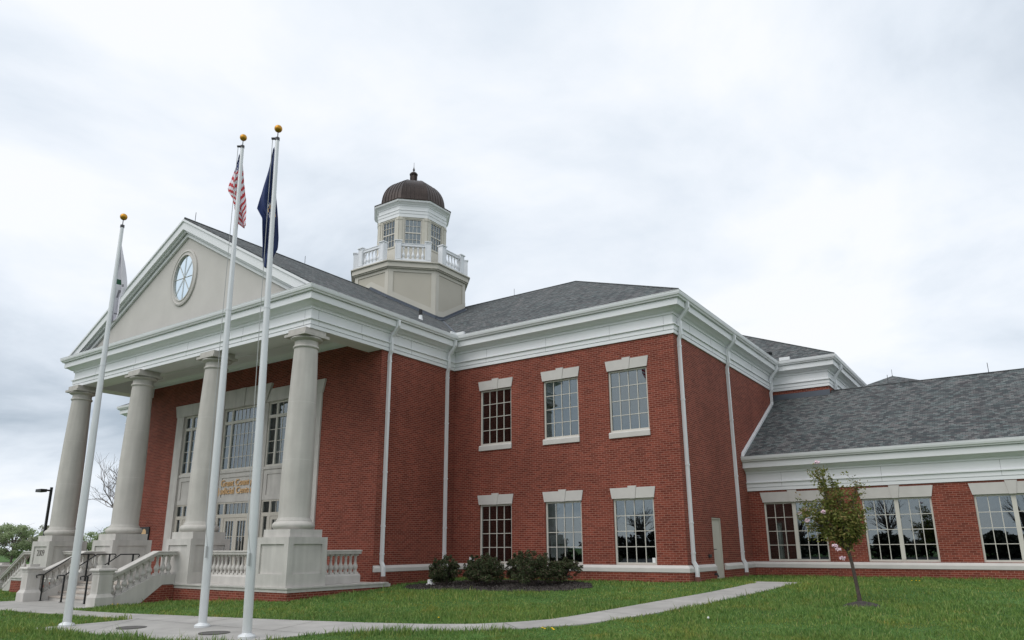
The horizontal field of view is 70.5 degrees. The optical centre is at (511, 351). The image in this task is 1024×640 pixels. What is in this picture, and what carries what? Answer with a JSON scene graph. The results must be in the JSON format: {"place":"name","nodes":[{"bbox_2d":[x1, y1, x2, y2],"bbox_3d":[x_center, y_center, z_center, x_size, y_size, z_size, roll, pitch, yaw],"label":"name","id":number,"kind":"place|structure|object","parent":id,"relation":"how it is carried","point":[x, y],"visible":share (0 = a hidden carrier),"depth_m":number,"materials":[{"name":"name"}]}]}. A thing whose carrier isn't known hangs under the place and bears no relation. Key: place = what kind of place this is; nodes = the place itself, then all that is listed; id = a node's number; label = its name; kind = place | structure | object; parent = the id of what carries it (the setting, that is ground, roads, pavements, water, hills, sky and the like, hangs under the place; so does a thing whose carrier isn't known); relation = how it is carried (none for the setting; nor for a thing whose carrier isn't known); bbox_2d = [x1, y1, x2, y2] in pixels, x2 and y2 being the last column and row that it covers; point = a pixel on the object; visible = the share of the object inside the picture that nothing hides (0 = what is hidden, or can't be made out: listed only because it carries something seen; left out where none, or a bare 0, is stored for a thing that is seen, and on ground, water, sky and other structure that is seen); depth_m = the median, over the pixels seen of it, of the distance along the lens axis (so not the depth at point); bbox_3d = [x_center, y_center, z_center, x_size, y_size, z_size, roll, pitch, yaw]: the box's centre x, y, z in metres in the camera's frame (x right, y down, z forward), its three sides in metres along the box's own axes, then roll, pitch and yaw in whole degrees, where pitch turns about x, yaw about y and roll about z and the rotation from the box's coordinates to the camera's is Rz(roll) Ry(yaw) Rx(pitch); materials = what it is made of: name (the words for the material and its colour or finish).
{"place":"outdoors","nodes":[
{"label":"outdoors","id":0,"kind":"place"},
{"bbox_2d":[0,552,1023,639],"bbox_3d":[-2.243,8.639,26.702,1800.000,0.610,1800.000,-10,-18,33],"label":"lawn ground","id":1,"kind":"structure","parent":0,"point":[7,560],"depth_m":16.24,"materials":[{"name":"green plant"}]},
{"bbox_2d":[0,522,20,556],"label":"broadleaf tree","id":2,"kind":"object","parent":1,"relation":"on","point":[1,532],"visible":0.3,"depth_m":99.78,"materials":[{"name":"green plant"}]},
{"bbox_2d":[0,523,33,561],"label":"broadleaf tree","id":3,"kind":"object","parent":1,"relation":"on","point":[21,545],"visible":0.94,"depth_m":97.90,"materials":[{"name":"green plant"}]},
{"bbox_2d":[8,526,42,561],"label":"broadleaf tree","id":4,"kind":"object","parent":1,"relation":"on","point":[34,531],"visible":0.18,"depth_m":103.65,"materials":[{"name":"green plant"}]},
{"bbox_2d":[26,524,48,543],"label":"broadleaf tree","id":5,"kind":"object","parent":1,"relation":"on","point":[33,539],"visible":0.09,"depth_m":96.33,"materials":[{"name":"green plant"}]},
{"bbox_2d":[35,487,52,535],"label":"lamp post","id":6,"kind":"object","parent":1,"relation":"on","point":[48,505],"visible":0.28,"depth_m":49.98,"materials":[{"name":"black metal"}]},
{"bbox_2d":[83,531,105,550],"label":"broadleaf tree","id":7,"kind":"object","parent":1,"relation":"on","point":[89,544],"visible":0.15,"depth_m":92.42,"materials":[{"name":"green plant"}]},
{"bbox_2d":[90,452,118,507],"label":"bare tree","id":8,"kind":"object","parent":1,"relation":"on","point":[108,486],"visible":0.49,"depth_m":54.51,"materials":[{"name":"brown plant"}]},
{"bbox_2d":[0,581,799,639],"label":"walkway","id":9,"kind":"structure","parent":1,"relation":"on","point":[162,626],"depth_m":15.66,"materials":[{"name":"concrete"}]},
{"bbox_2d":[58,213,127,626],"bbox_3d":[-9.891,1.274,17.326,0.330,9.988,0.330,-10,-18,33],"label":"flagpole","id":10,"kind":"object","parent":9,"relation":"on","point":[75,560],"visible":0.98,"depth_m":16.89,"materials":[{"name":"metal"}]},
{"bbox_2d":[112,246,126,322],"bbox_3d":[-9.864,-1.694,18.193,0.326,2.031,0.142,0,-15,-2],"label":"county flag","id":11,"kind":"object","parent":10,"relation":"attached to","point":[121,286],"visible":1,"depth_m":18.19,"materials":[{"name":"white fabric"}]},
{"bbox_2d":[116,626,146,628],"bbox_3d":[-8.158,5.912,15.521,0.600,0.014,0.600,-10,-18,33],"label":"ground lid","id":12,"kind":"object","parent":9,"relation":"on","point":[130,627],"visible":0.98,"depth_m":15.47,"materials":[{"name":"metal"}]},
{"bbox_2d":[198,631,229,634],"bbox_3d":[-5.923,5.592,14.402,0.600,0.014,0.600,-10,-18,33],"label":"ground lid","id":13,"kind":"object","parent":9,"relation":"on","point":[212,632],"visible":0.98,"depth_m":14.41,"materials":[{"name":"metal"}]},
{"bbox_2d":[194,134,246,627],"bbox_3d":[-6.703,0.173,17.000,0.449,11.858,0.375,-10,-18,33],"label":"flagpole","id":14,"kind":"object","parent":9,"relation":"on","point":[207,559],"visible":0.99,"depth_m":16.50,"materials":[{"name":"metal"}]},
{"bbox_2d":[228,154,246,227],"bbox_3d":[-6.875,-4.053,18.207,0.589,2.053,0.153,0,-15,-1],"label":"us flag","id":15,"kind":"object","parent":14,"relation":"attached to","point":[242,212],"visible":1,"depth_m":18.17,"materials":[{"name":"red fabric"}]},
{"bbox_2d":[237,125,281,638],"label":"flagpole","id":16,"kind":"object","parent":9,"relation":"on","point":[252,545],"visible":1,"depth_m":14.61,"materials":[{"name":"metal"}]},
{"bbox_2d":[257,147,278,267],"bbox_3d":[-5.381,-3.195,16.063,0.527,2.930,0.185,0,-15,0],"label":"state flag","id":17,"kind":"object","parent":16,"relation":"attached to","point":[264,202],"visible":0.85,"depth_m":16.03,"materials":[{"name":"blue fabric"}]},
{"bbox_2d":[404,579,592,591],"bbox_3d":[-0.337,7.360,22.795,6.300,0.305,3.405,-10,-18,33],"label":"mulch bed","id":18,"kind":"object","parent":1,"relation":"on","point":[513,585],"visible":0.78,"depth_m":22.40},
{"bbox_2d":[428,554,461,585],"bbox_3d":[-2.154,7.070,23.375,1.076,1.028,1.021,4,-16,-16],"label":"shrub","id":19,"kind":"object","parent":18,"relation":"on","point":[441,572],"visible":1,"depth_m":23.25,"materials":[{"name":"green plant"}]},
{"bbox_2d":[463,554,484,582],"bbox_3d":[-1.193,7.211,24.002,0.844,0.961,0.877,6,-16,-22],"label":"shrub","id":20,"kind":"object","parent":18,"relation":"on","point":[472,558],"visible":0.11,"depth_m":24.10,"materials":[{"name":"green plant"}]},
{"bbox_2d":[465,553,505,584],"bbox_3d":[-0.797,6.902,22.933,1.348,1.074,1.298,-10,-18,33],"label":"shrub","id":21,"kind":"object","parent":18,"relation":"on","point":[479,569],"visible":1,"depth_m":22.68,"materials":[{"name":"green plant"}]},
{"bbox_2d":[505,551,533,581],"bbox_3d":[0.318,6.966,23.368,1.145,1.061,1.071,-10,-18,33],"label":"shrub","id":22,"kind":"object","parent":18,"relation":"on","point":[511,571],"visible":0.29,"depth_m":23.27,"materials":[{"name":"green plant"}]},
{"bbox_2d":[511,549,557,585],"bbox_3d":[0.662,6.672,22.311,1.454,1.153,1.365,1,-15,-5],"label":"shrub","id":23,"kind":"object","parent":18,"relation":"on","point":[530,573],"visible":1,"depth_m":22.03,"materials":[{"name":"green plant"}]},
{"bbox_2d":[548,556,582,583],"bbox_3d":[1.636,6.862,22.686,1.342,0.876,1.190,-10,-18,33],"label":"shrub","id":24,"kind":"object","parent":18,"relation":"on","point":[564,566],"visible":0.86,"depth_m":22.53,"materials":[{"name":"green plant"}]},
{"bbox_2d":[0,168,1023,607],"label":"courthouse","id":25,"kind":"structure","parent":1,"relation":"on","point":[418,416],"depth_m":26.00,"materials":[{"name":"red brick"}]},
{"bbox_2d":[140,527,149,539],"bbox_3d":[-16.056,8.303,31.508,0.760,1.300,0.053,-10,-18,33],"label":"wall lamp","id":26,"kind":"object","parent":25,"relation":"attached to","point":[146,530],"visible":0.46,"depth_m":31.52,"materials":[{"name":"metal"}]},
{"bbox_2d":[174,505,186,531],"bbox_3d":[-13.167,7.731,29.736,2.628,2.859,0.078,-10,-18,33],"label":"window","id":27,"kind":"structure","parent":25,"relation":"in","point":[180,517],"depth_m":30.51,"materials":[{"name":"paint"}]},
{"bbox_2d":[170,250,197,305],"bbox_3d":[-12.737,-2.870,28.087,1.720,2.280,0.080,-10,-18,33],"label":"oval window","id":28,"kind":"structure","parent":25,"relation":"in","point":[184,275],"depth_m":28.09,"materials":[{"name":"glass"}]},
{"bbox_2d":[180,415,197,474],"bbox_3d":[-13.187,3.914,30.765,2.628,2.536,0.078,-10,-18,33],"label":"window","id":29,"kind":"structure","parent":25,"relation":"in","point":[191,422],"depth_m":31.30,"materials":[{"name":"clear glass"}]},
{"bbox_2d":[215,501,249,571],"bbox_3d":[-10.808,7.296,28.169,2.628,2.859,0.078,-10,-18,33],"label":"entrance door","id":30,"kind":"structure","parent":25,"relation":"in","point":[231,517],"depth_m":28.32,"materials":[{"name":"paint"}]},
{"bbox_2d":[220,405,256,470],"bbox_3d":[-10.828,3.479,29.198,2.628,2.536,0.078,-10,-18,33],"label":"window","id":31,"kind":"structure","parent":25,"relation":"in","point":[237,439],"depth_m":29.39,"materials":[{"name":"clear glass"}]},
{"bbox_2d":[259,499,278,536],"bbox_3d":[-8.449,6.861,26.602,2.628,2.859,0.078,-10,-18,33],"label":"window","id":32,"kind":"structure","parent":25,"relation":"in","point":[269,508],"depth_m":27.30,"materials":[{"name":"paint"}]},
{"bbox_2d":[265,399,288,466],"bbox_3d":[-8.469,3.044,27.631,2.628,2.536,0.078,-10,-18,33],"label":"window","id":33,"kind":"structure","parent":25,"relation":"in","point":[278,409],"depth_m":28.09,"materials":[{"name":"clear glass"}]},
{"bbox_2d":[478,493,512,563],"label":"window","id":34,"kind":"structure","parent":25,"relation":"in","point":[496,508],"depth_m":27.11,"materials":[{"name":"clear glass"}]},
{"bbox_2d":[478,377,512,450],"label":"window","id":35,"kind":"structure","parent":25,"relation":"in","point":[496,403],"depth_m":28.14,"materials":[{"name":"clear glass"}]},
{"bbox_2d":[540,366,579,444],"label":"window","id":36,"kind":"structure","parent":25,"relation":"in","point":[561,411],"depth_m":26.64,"materials":[{"name":"glass"}]},
{"bbox_2d":[542,489,582,563],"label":"window","id":37,"kind":"structure","parent":25,"relation":"in","point":[563,507],"depth_m":25.59,"materials":[{"name":"glass"}]},
{"bbox_2d":[605,355,650,438],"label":"window","id":38,"kind":"structure","parent":25,"relation":"in","point":[628,391],"depth_m":25.19,"materials":[{"name":"glass"}]},
{"bbox_2d":[610,485,656,564],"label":"window","id":39,"kind":"structure","parent":25,"relation":"in","point":[634,518],"depth_m":23.57,"materials":[{"name":"glass"}]},
{"bbox_2d":[711,517,724,577],"bbox_3d":[6.872,6.611,24.277,0.132,2.030,0.910,-10,-18,33],"label":"side door","id":40,"kind":"structure","parent":25,"relation":"in","point":[716,525],"depth_m":24.40,"materials":[{"name":"paint"}]},
{"bbox_2d":[760,490,830,560],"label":"window","id":41,"kind":"structure","parent":25,"relation":"in","point":[787,539],"depth_m":27.22,"materials":[{"name":"clear glass"}]},
{"bbox_2d":[858,485,940,561],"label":"window","id":42,"kind":"structure","parent":25,"relation":"in","point":[903,529],"depth_m":25.40,"materials":[{"name":"glass"}]},
{"bbox_2d":[968,480,1023,562],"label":"window","id":43,"kind":"structure","parent":25,"relation":"in","point":[1000,514],"depth_m":23.87,"materials":[{"name":"glass"}]},
{"bbox_2d":[795,460,871,600],"bbox_3d":[7.404,4.087,16.502,1.674,3.235,1.150,-10,-18,33],"label":"cherry sapling","id":44,"kind":"object","parent":1,"relation":"on","point":[844,529],"visible":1,"depth_m":16.43,"materials":[{"name":"green plant"}]},
{"bbox_2d":[843,601,879,608],"bbox_3d":[7.551,5.460,15.596,0.840,0.170,0.840,-10,-18,33],"label":"mulch ring","id":45,"kind":"object","parent":1,"relation":"on","point":[862,603],"visible":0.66,"depth_m":15.43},
{"bbox_2d":[0,0,1023,550],"label":"sky","id":46,"kind":"structure","parent":0,"point":[845,178],"materials":[{"name":"white"}]}
]}

